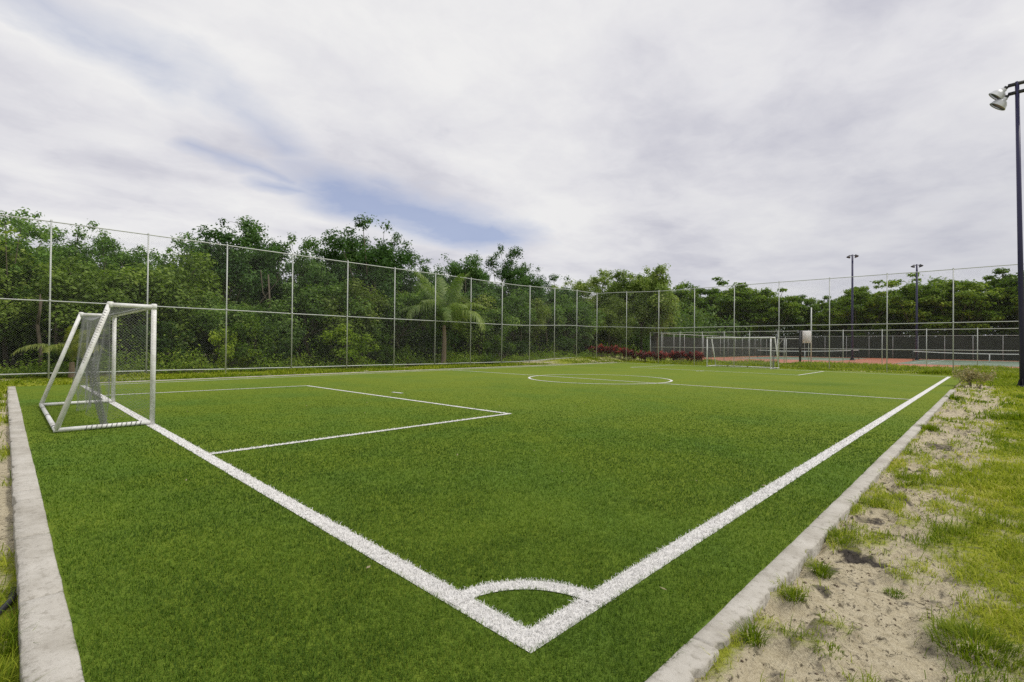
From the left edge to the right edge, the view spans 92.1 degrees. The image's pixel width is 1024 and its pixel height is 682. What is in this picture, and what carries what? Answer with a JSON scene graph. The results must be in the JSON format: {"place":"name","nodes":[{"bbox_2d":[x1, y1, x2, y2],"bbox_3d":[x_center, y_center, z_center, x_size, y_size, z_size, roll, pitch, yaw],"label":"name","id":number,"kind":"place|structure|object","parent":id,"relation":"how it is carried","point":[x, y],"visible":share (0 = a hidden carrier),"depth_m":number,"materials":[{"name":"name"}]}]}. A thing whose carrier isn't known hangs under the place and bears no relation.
{"place":"outdoors","nodes":[
{"label":"outdoors","id":0,"kind":"place"},
{"bbox_2d":[0,343,1023,681],"bbox_3d":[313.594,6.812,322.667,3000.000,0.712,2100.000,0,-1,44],"label":"ground","id":1,"kind":"structure","parent":0,"point":[888,651],"depth_m":2.97,"materials":[{"name":"sand"}]},
{"bbox_2d":[0,613,18,661],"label":"grass clump","id":2,"kind":"object","parent":1,"relation":"on","point":[8,623],"visible":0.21,"depth_m":2.43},
{"bbox_2d":[0,651,19,681],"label":"grass clump","id":3,"kind":"object","parent":1,"relation":"on","point":[7,676],"visible":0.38,"depth_m":2.16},
{"bbox_2d":[0,220,24,251],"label":"understorey tree","id":4,"kind":"object","parent":1,"relation":"on","point":[7,232],"visible":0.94,"depth_m":19.98,"materials":[{"name":"green plant"}]},
{"bbox_2d":[0,237,47,350],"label":"understorey tree","id":5,"kind":"object","parent":1,"relation":"on","point":[11,305],"visible":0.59,"depth_m":22.42,"materials":[{"name":"green plant"}]},
{"bbox_2d":[0,207,62,366],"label":"broadleaf tree","id":6,"kind":"object","parent":1,"relation":"on","point":[27,268],"visible":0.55,"depth_m":22.80,"materials":[{"name":"green plant"}]},
{"bbox_2d":[36,294,42,366],"bbox_3d":[-20.044,-0.186,20.899,0.235,3.566,0.711,1,-1,-34],"label":"bare trunk","id":7,"kind":"object","parent":1,"relation":"on","point":[39,340],"visible":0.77,"depth_m":21.02,"materials":[{"name":"brown plant"}]},
{"bbox_2d":[7,386,84,681],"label":"kerb","id":8,"kind":"structure","parent":1,"relation":"on","point":[53,651],"depth_m":2.81,"materials":[{"name":"concrete"}]},
{"bbox_2d":[2,227,97,360],"bbox_3d":[-24.884,-2.317,26.233,4.266,7.511,3.549,1,0,3],"label":"broadleaf tree","id":9,"kind":"object","parent":1,"relation":"on","point":[47,251],"visible":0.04,"depth_m":25.78,"materials":[{"name":"green plant"}]},
{"bbox_2d":[10,326,105,377],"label":"young palm","id":10,"kind":"object","parent":1,"relation":"on","point":[72,353],"visible":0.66,"depth_m":19.92,"materials":[{"name":"green plant"}]},
{"bbox_2d":[0,253,138,363],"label":"understorey tree","id":11,"kind":"object","parent":1,"relation":"on","point":[56,296],"visible":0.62,"depth_m":22.02,"materials":[{"name":"green plant"}]},
{"bbox_2d":[36,340,108,365],"bbox_3d":[-19.371,0.721,21.797,2.553,1.872,2.179,1,-1,-45],"label":"shrub","id":12,"kind":"object","parent":1,"relation":"on","point":[53,356],"visible":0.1,"depth_m":21.37,"materials":[{"name":"green plant"}]},
{"bbox_2d":[33,221,121,338],"bbox_3d":[-22.054,-2.384,24.958,4.319,7.705,3.452,0,-1,31],"label":"broadleaf tree","id":13,"kind":"object","parent":1,"relation":"on","point":[72,246],"visible":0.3,"depth_m":24.66,"materials":[{"name":"green plant"}]},
{"bbox_2d":[87,231,154,359],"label":"broadleaf tree","id":14,"kind":"object","parent":1,"relation":"on","point":[123,254],"visible":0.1,"depth_m":27.29,"materials":[{"name":"green plant"}]},
{"bbox_2d":[42,249,219,363],"bbox_3d":[-18.916,-1.684,24.893,7.041,6.667,6.148,1,-1,-26],"label":"understorey tree","id":15,"kind":"object","parent":1,"relation":"on","point":[136,296],"visible":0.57,"depth_m":24.81,"materials":[{"name":"green plant"}]},
{"bbox_2d":[114,244,174,324],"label":"broadleaf tree","id":16,"kind":"object","parent":1,"relation":"on","point":[143,254],"visible":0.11,"depth_m":26.92,"materials":[{"name":"green plant"}]},
{"bbox_2d":[116,320,195,367],"bbox_3d":[-17.538,0.363,24.174,3.503,2.868,2.785,0,-1,42],"label":"shrub","id":17,"kind":"object","parent":1,"relation":"on","point":[161,340],"visible":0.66,"depth_m":23.89,"materials":[{"name":"green plant"}]},
{"bbox_2d":[102,270,236,354],"bbox_3d":[-17.983,-1.375,27.072,5.560,6.009,6.367,0,-1,22],"label":"understorey tree","id":18,"kind":"object","parent":1,"relation":"on","point":[172,303],"visible":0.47,"depth_m":25.15,"materials":[{"name":"green plant"}]},
{"bbox_2d":[150,232,238,352],"bbox_3d":[-19.927,-2.707,31.148,5.245,8.520,3.940,1,-1,-36],"label":"broadleaf tree","id":19,"kind":"object","parent":1,"relation":"on","point":[168,250],"visible":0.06,"depth_m":30.44,"materials":[{"name":"green plant"}]},
{"bbox_2d":[169,288,259,359],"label":"understorey tree","id":20,"kind":"object","parent":1,"relation":"on","point":[238,316],"visible":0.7,"depth_m":26.50,"materials":[{"name":"green plant"}]},
{"bbox_2d":[208,326,260,368],"bbox_3d":[-14.532,0.475,25.421,2.082,2.740,2.951,0,-1,16],"label":"shrub","id":21,"kind":"object","parent":1,"relation":"on","point":[221,342],"visible":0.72,"depth_m":25.39,"materials":[{"name":"green plant"}]},
{"bbox_2d":[175,215,296,361],"bbox_3d":[-17.802,-3.163,30.421,6.760,9.526,5.890,0,-1,17],"label":"broadleaf tree","id":22,"kind":"object","parent":1,"relation":"on","point":[247,239],"visible":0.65,"depth_m":29.93,"materials":[{"name":"green plant"}]},
{"bbox_2d":[225,312,280,367],"bbox_3d":[-14.148,0.122,26.619,2.471,3.490,3.207,0,-1,16],"label":"shrub","id":23,"kind":"object","parent":1,"relation":"on","point":[258,338],"visible":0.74,"depth_m":26.41,"materials":[{"name":"green plant"}]},
{"bbox_2d":[207,292,305,356],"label":"understorey tree","id":24,"kind":"object","parent":1,"relation":"on","point":[247,301],"visible":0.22,"depth_m":29.84,"materials":[{"name":"green plant"}]},
{"bbox_2d":[231,230,305,308],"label":"broadleaf tree","id":25,"kind":"object","parent":1,"relation":"on","point":[277,274],"visible":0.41,"depth_m":33.11,"materials":[{"name":"green plant"}]},
{"bbox_2d":[242,321,306,365],"bbox_3d":[-13.218,0.373,28.043,3.353,3.073,4.217,0,0,4],"label":"shrub","id":26,"kind":"object","parent":1,"relation":"on","point":[286,346],"visible":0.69,"depth_m":27.73,"materials":[{"name":"green plant"}]},
{"bbox_2d":[0,214,596,378],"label":"chain link fence","id":27,"kind":"object","parent":1,"relation":"on","point":[225,336],"visible":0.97,"depth_m":24.87,"materials":[{"name":"metal"}]},
{"bbox_2d":[265,232,338,357],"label":"broadleaf tree","id":28,"kind":"object","parent":1,"relation":"on","point":[316,267],"visible":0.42,"depth_m":33.49,"materials":[{"name":"green plant"}]},
{"bbox_2d":[254,278,376,363],"bbox_3d":[-12.231,-1.193,31.511,6.470,5.928,5.680,0,0,9],"label":"understorey tree","id":29,"kind":"object","parent":1,"relation":"on","point":[308,303],"visible":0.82,"depth_m":30.89,"materials":[{"name":"green plant"}]},
{"bbox_2d":[309,344,337,364],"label":"shrub","id":30,"kind":"object","parent":1,"relation":"on","point":[324,350],"visible":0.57,"depth_m":30.27,"materials":[{"name":"green plant"}]},
{"bbox_2d":[0,311,650,377],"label":"undergrowth","id":31,"kind":"object","parent":1,"relation":"on","point":[178,366],"visible":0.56,"depth_m":25.72,"materials":[{"name":"green plant"}]},
{"bbox_2d":[296,236,384,331],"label":"broadleaf tree","id":32,"kind":"object","parent":1,"relation":"on","point":[322,253],"visible":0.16,"depth_m":36.70,"materials":[{"name":"green plant"}]},
{"bbox_2d":[297,275,390,361],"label":"understorey tree","id":33,"kind":"object","parent":1,"relation":"on","point":[334,323],"visible":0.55,"depth_m":32.26,"materials":[{"name":"green plant"}]},
{"bbox_2d":[320,322,380,366],"bbox_3d":[-9.663,0.414,30.180,3.711,3.058,3.465,1,-1,-42],"label":"shrub","id":34,"kind":"object","parent":1,"relation":"on","point":[341,336],"visible":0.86,"depth_m":29.72,"materials":[{"name":"green plant"}]},
{"bbox_2d":[100,362,616,382],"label":"kerb","id":35,"kind":"structure","parent":1,"relation":"on","point":[341,373],"depth_m":22.89,"materials":[{"name":"concrete"}]},
{"bbox_2d":[318,212,410,358],"bbox_3d":[-11.106,-3.710,37.319,5.919,10.965,7.114,0,-1,15],"label":"broadleaf tree","id":36,"kind":"object","parent":1,"relation":"on","point":[380,254],"visible":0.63,"depth_m":36.59,"materials":[{"name":"green plant"}]},
{"bbox_2d":[368,328,395,363],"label":"shrub","id":37,"kind":"object","parent":1,"relation":"on","point":[383,349],"visible":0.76,"depth_m":32.22,"materials":[{"name":"green plant"}]},
{"bbox_2d":[355,232,427,331],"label":"broadleaf tree","id":38,"kind":"object","parent":1,"relation":"on","point":[409,253],"visible":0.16,"depth_m":40.59,"materials":[{"name":"green plant"}]},
{"bbox_2d":[366,287,446,347],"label":"understorey tree","id":39,"kind":"object","parent":1,"relation":"on","point":[404,325],"visible":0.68,"depth_m":34.95,"materials":[{"name":"green plant"}]},
{"bbox_2d":[364,278,467,357],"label":"understorey tree","id":40,"kind":"object","parent":1,"relation":"on","point":[422,293],"visible":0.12,"depth_m":38.33,"materials":[{"name":"green plant"}]},
{"bbox_2d":[394,254,458,355],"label":"broadleaf tree","id":41,"kind":"object","parent":1,"relation":"on","point":[427,274],"visible":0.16,"depth_m":41.82,"materials":[{"name":"green plant"}]},
{"bbox_2d":[413,328,460,360],"bbox_3d":[-5.644,0.495,37.257,3.660,2.989,2.910,1,0,-5],"label":"shrub","id":42,"kind":"object","parent":1,"relation":"on","point":[438,345],"visible":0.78,"depth_m":36.79,"materials":[{"name":"green plant"}]},
{"bbox_2d":[399,270,485,364],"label":"coconut palm","id":43,"kind":"object","parent":1,"relation":"on","point":[450,312],"visible":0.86,"depth_m":34.12,"materials":[{"name":"green plant"}]},
{"bbox_2d":[413,286,495,357],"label":"understorey tree","id":44,"kind":"object","parent":1,"relation":"on","point":[465,301],"visible":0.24,"depth_m":39.14,"materials":[{"name":"green plant"}]},
{"bbox_2d":[429,250,497,355],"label":"broadleaf tree","id":45,"kind":"object","parent":1,"relation":"on","point":[474,270],"visible":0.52,"depth_m":44.01,"materials":[{"name":"green plant"}]},
{"bbox_2d":[454,289,514,354],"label":"understorey tree","id":46,"kind":"object","parent":1,"relation":"on","point":[494,296],"visible":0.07,"depth_m":42.82,"materials":[{"name":"green plant"}]},
{"bbox_2d":[452,304,524,356],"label":"understorey tree","id":47,"kind":"object","parent":1,"relation":"on","point":[487,317],"visible":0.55,"depth_m":40.62,"materials":[{"name":"green plant"}]},
{"bbox_2d":[481,328,515,360],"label":"shrub","id":48,"kind":"object","parent":1,"relation":"on","point":[496,339],"visible":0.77,"depth_m":39.15,"materials":[{"name":"green plant"}]},
{"bbox_2d":[0,239,1013,364],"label":"woodland","id":49,"kind":"object","parent":1,"relation":"on","point":[634,339],"visible":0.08,"depth_m":46.39,"materials":[{"name":"green plant"}]},
{"bbox_2d":[0,356,1018,386],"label":"rough grass","id":50,"kind":"structure","parent":1,"relation":"on","point":[1004,373],"depth_m":30.25,"materials":[{"name":"plant"}]},
{"bbox_2d":[484,243,534,301],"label":"broadleaf tree","id":51,"kind":"object","parent":1,"relation":"on","point":[506,269],"visible":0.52,"depth_m":50.64,"materials":[{"name":"green plant"}]},
{"bbox_2d":[0,362,1023,681],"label":"artificial turf","id":52,"kind":"structure","parent":1,"relation":"on","point":[811,380],"depth_m":5.26,"materials":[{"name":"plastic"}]},
{"bbox_2d":[39,301,156,432],"bbox_3d":[-8.035,0.384,9.439,4.368,2.047,1.279,0,-1,44],"label":"football goal","id":53,"kind":"object","parent":52,"relation":"on","point":[92,345],"visible":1,"depth_m":8.34,"materials":[{"name":"paint"}]},
{"bbox_2d":[102,385,510,454],"bbox_3d":[-5.305,1.433,11.405,9.596,0.019,5.499,0,-1,44],"label":"penalty box","id":54,"kind":"object","parent":52,"relation":"on","point":[251,447],"visible":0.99,"depth_m":8.52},
{"bbox_2d":[82,386,549,652],"bbox_3d":[-6.714,1.400,8.945,19.139,0.021,0.200,0,-1,44],"label":"goal line","id":55,"kind":"object","parent":52,"relation":"on","point":[505,626],"visible":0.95,"depth_m":3.23,"materials":[{"name":"paint"}]},
{"bbox_2d":[17,374,941,681],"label":"turf fibres","id":56,"kind":"object","parent":52,"relation":"on","point":[409,604],"visible":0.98,"depth_m":3.69,"materials":[{"name":"plastic"}]},
{"bbox_2d":[443,577,608,604],"bbox_3d":[0.076,1.407,2.790,0.917,0.021,0.298,1,0,-1],"label":"corner arc","id":57,"kind":"object","parent":52,"relation":"on","point":[477,590],"visible":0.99,"depth_m":2.81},
{"bbox_2d":[531,377,949,642],"bbox_3d":[11.163,1.606,13.737,0.197,0.021,31.935,0,-1,44],"label":"touch line","id":58,"kind":"object","parent":52,"relation":"on","point":[550,625],"visible":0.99,"depth_m":3.40,"materials":[{"name":"paint"}]},
{"bbox_2d":[706,337,778,368],"bbox_3d":[15.948,0.788,34.315,1.279,2.108,4.543,1,-1,-38],"label":"football goal","id":59,"kind":"object","parent":52,"relation":"on","point":[773,358],"visible":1,"depth_m":34.08,"materials":[{"name":"paint"}]},
{"bbox_2d":[488,287,537,354],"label":"understorey tree","id":60,"kind":"object","parent":1,"relation":"on","point":[514,299],"visible":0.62,"depth_m":42.88,"materials":[{"name":"green plant"}]},
{"bbox_2d":[498,298,553,348],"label":"understorey tree","id":61,"kind":"object","parent":1,"relation":"on","point":[539,312],"visible":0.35,"depth_m":44.86,"materials":[{"name":"green plant"}]},
{"bbox_2d":[507,261,548,351],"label":"broadleaf tree","id":62,"kind":"object","parent":1,"relation":"on","point":[535,283],"visible":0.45,"depth_m":49.81,"materials":[{"name":"green plant"}]},
{"bbox_2d":[518,304,566,350],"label":"understorey tree","id":63,"kind":"object","parent":1,"relation":"on","point":[549,333],"visible":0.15,"depth_m":48.90,"materials":[{"name":"green plant"}]},
{"bbox_2d":[539,274,580,306],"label":"broadleaf tree","id":64,"kind":"object","parent":1,"relation":"on","point":[562,291],"visible":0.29,"depth_m":59.67,"materials":[{"name":"green plant"}]},
{"bbox_2d":[543,334,577,355],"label":"shrub","id":65,"kind":"object","parent":1,"relation":"on","point":[560,341],"visible":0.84,"depth_m":46.58,"materials":[{"name":"green plant"}]},
{"bbox_2d":[548,292,603,354],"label":"understorey tree","id":66,"kind":"object","parent":1,"relation":"on","point":[569,308],"visible":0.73,"depth_m":48.60,"materials":[{"name":"green plant"}]},
{"bbox_2d":[547,297,605,335],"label":"understorey tree","id":67,"kind":"object","parent":1,"relation":"on","point":[594,314],"visible":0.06,"depth_m":51.63,"materials":[{"name":"green plant"}]},
{"bbox_2d":[564,279,592,308],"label":"slender tree","id":68,"kind":"object","parent":1,"relation":"on","point":[580,286],"visible":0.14,"depth_m":66.36,"materials":[{"name":"green plant"}]},
{"bbox_2d":[584,270,614,310],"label":"slender tree","id":69,"kind":"object","parent":1,"relation":"on","point":[596,284],"visible":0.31,"depth_m":63.64,"materials":[{"name":"green plant"}]},
{"bbox_2d":[582,302,634,353],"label":"understorey tree","id":70,"kind":"object","parent":1,"relation":"on","point":[631,320],"visible":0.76,"depth_m":54.27,"materials":[{"name":"green plant"}]},
{"bbox_2d":[599,269,640,347],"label":"slender tree","id":71,"kind":"object","parent":1,"relation":"on","point":[622,282],"visible":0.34,"depth_m":61.78,"materials":[{"name":"green plant"}]},
{"bbox_2d":[595,297,652,347],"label":"understorey tree","id":72,"kind":"object","parent":1,"relation":"on","point":[622,312],"visible":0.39,"depth_m":57.04,"materials":[{"name":"green plant"}]},
{"bbox_2d":[621,273,655,352],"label":"slender tree","id":73,"kind":"object","parent":1,"relation":"on","point":[636,286],"visible":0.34,"depth_m":59.94,"materials":[{"name":"green plant"}]},
{"bbox_2d":[633,263,680,352],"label":"slender tree","id":74,"kind":"object","parent":1,"relation":"on","point":[661,296],"visible":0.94,"depth_m":57.39,"materials":[{"name":"green plant"}]},
{"bbox_2d":[662,284,707,329],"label":"spreading tree","id":75,"kind":"object","parent":1,"relation":"on","point":[688,296],"visible":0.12,"depth_m":95.10,"materials":[{"name":"green plant"}]},
{"bbox_2d":[650,333,766,357],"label":"court fence","id":76,"kind":"object","parent":1,"relation":"on","point":[675,342],"visible":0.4,"depth_m":70.35,"materials":[{"name":"metal"}]},
{"bbox_2d":[676,277,754,334],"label":"spreading tree","id":77,"kind":"object","parent":1,"relation":"on","point":[710,294],"visible":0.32,"depth_m":95.59,"materials":[{"name":"green plant"}]},
{"bbox_2d":[699,283,784,338],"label":"spreading tree","id":78,"kind":"object","parent":1,"relation":"on","point":[721,309],"visible":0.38,"depth_m":93.96,"materials":[{"name":"green plant"}]},
{"bbox_2d":[732,616,775,647],"bbox_3d":[1.166,1.414,2.400,0.245,0.094,0.239,0,-1,44],"label":"grass clump","id":79,"kind":"object","parent":1,"relation":"on","point":[753,635],"visible":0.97,"depth_m":2.41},
{"bbox_2d":[723,287,810,339],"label":"spreading tree","id":80,"kind":"object","parent":1,"relation":"on","point":[765,294],"visible":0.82,"depth_m":89.57,"materials":[{"name":"green plant"}]},
{"bbox_2d":[779,582,810,603],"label":"grass clump","id":81,"kind":"object","parent":1,"relation":"on","point":[790,593],"visible":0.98,"depth_m":2.81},
{"bbox_2d":[645,390,955,681],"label":"kerb","id":82,"kind":"structure","parent":1,"relation":"on","point":[692,661],"depth_m":2.96,"materials":[{"name":"concrete"}]},
{"bbox_2d":[779,297,822,337],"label":"spreading tree","id":83,"kind":"object","parent":1,"relation":"on","point":[813,301],"visible":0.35,"depth_m":90.41,"materials":[{"name":"green plant"}]},
{"bbox_2d":[747,357,867,360],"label":"tennis court","id":84,"kind":"object","parent":1,"relation":"on","point":[815,358],"visible":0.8,"depth_m":67.97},
{"bbox_2d":[597,263,1023,371],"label":"chain link fence","id":85,"kind":"object","parent":1,"relation":"on","point":[887,323],"visible":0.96,"depth_m":32.81,"materials":[{"name":"metal"}]},
{"bbox_2d":[803,556,839,578],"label":"grass clump","id":86,"kind":"object","parent":1,"relation":"on","point":[821,572],"visible":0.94,"depth_m":3.20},
{"bbox_2d":[809,635,844,659],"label":"grass clump","id":87,"kind":"object","parent":1,"relation":"on","point":[834,645],"visible":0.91,"depth_m":2.33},
{"bbox_2d":[792,295,862,336],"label":"spreading tree","id":88,"kind":"object","parent":1,"relation":"on","point":[820,326],"visible":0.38,"depth_m":87.15,"materials":[{"name":"green plant"}]},
{"bbox_2d":[650,328,1018,367],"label":"court fence","id":89,"kind":"object","parent":1,"relation":"on","point":[808,348],"visible":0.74,"depth_m":43.76,"materials":[{"name":"metal"}]},
{"bbox_2d":[824,528,862,546],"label":"grass clump","id":90,"kind":"object","parent":1,"relation":"on","point":[837,534],"visible":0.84,"depth_m":3.65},
{"bbox_2d":[685,356,1018,367],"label":"court surround","id":91,"kind":"object","parent":1,"relation":"on","point":[880,360],"visible":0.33,"depth_m":59.37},
{"bbox_2d":[846,254,858,359],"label":"floodlight pole","id":92,"kind":"object","parent":91,"relation":"on","point":[856,256],"visible":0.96,"depth_m":60.29,"materials":[{"name":"black metal"}]},
{"bbox_2d":[911,264,922,359],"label":"floodlight pole","id":93,"kind":"object","parent":91,"relation":"on","point":[916,341],"visible":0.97,"depth_m":64.39,"materials":[{"name":"black metal"}]},
{"bbox_2d":[819,286,902,336],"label":"spreading tree","id":94,"kind":"object","parent":1,"relation":"on","point":[857,299],"visible":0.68,"depth_m":81.08,"materials":[{"name":"green plant"}]},
{"bbox_2d":[740,435,1015,680],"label":"soil crumbs","id":95,"kind":"object","parent":1,"relation":"on","point":[890,603],"visible":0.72,"depth_m":2.89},
{"bbox_2d":[838,280,943,336],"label":"spreading tree","id":96,"kind":"object","parent":1,"relation":"on","point":[897,328],"visible":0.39,"depth_m":78.88,"materials":[{"name":"green plant"}]},
{"bbox_2d":[767,335,1018,360],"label":"court fence","id":97,"kind":"object","parent":1,"relation":"on","point":[902,343],"visible":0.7,"depth_m":74.47,"materials":[{"name":"metal"}]},
{"bbox_2d":[858,272,993,336],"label":"spreading tree","id":98,"kind":"object","parent":1,"relation":"on","point":[946,293],"visible":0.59,"depth_m":74.70,"materials":[{"name":"green plant"}]},
{"bbox_2d":[895,360,1018,366],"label":"tennis court","id":99,"kind":"object","parent":1,"relation":"on","point":[1006,363],"visible":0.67,"depth_m":52.73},
{"bbox_2d":[913,351,1018,362],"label":"tennis net","id":100,"kind":"object","parent":99,"relation":"on","point":[968,357],"visible":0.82,"depth_m":55.64,"materials":[{"name":"black fabric"}]},
{"bbox_2d":[900,282,1017,336],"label":"spreading tree","id":101,"kind":"object","parent":1,"relation":"on","point":[970,302],"visible":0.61,"depth_m":71.81,"materials":[{"name":"green plant"}]},
{"bbox_2d":[917,615,1023,670],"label":"grass clump","id":102,"kind":"object","parent":1,"relation":"on","point":[962,628],"visible":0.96,"depth_m":2.36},
{"bbox_2d":[952,365,998,388],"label":"dry weed bush","id":103,"kind":"object","parent":1,"relation":"on","point":[967,373],"visible":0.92,"depth_m":18.54,"materials":[{"name":"beige plant"}]},
{"bbox_2d":[965,267,1018,336],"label":"spreading tree","id":104,"kind":"object","parent":1,"relation":"on","point":[1003,282],"visible":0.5,"depth_m":72.01,"materials":[{"name":"green plant"}]},
{"bbox_2d":[982,410,1023,420],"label":"grass clump","id":105,"kind":"object","parent":1,"relation":"on","point":[1018,416],"visible":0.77,"depth_m":10.06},
{"bbox_2d":[989,80,1023,387],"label":"floodlight pole","id":106,"kind":"object","parent":1,"relation":"on","point":[999,97],"visible":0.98,"depth_m":18.88,"materials":[{"name":"black metal"}]},
{"bbox_2d":[0,0,1023,339],"label":"sky","id":107,"kind":"structure","parent":0,"point":[753,142],"materials":[{"name":"white"}]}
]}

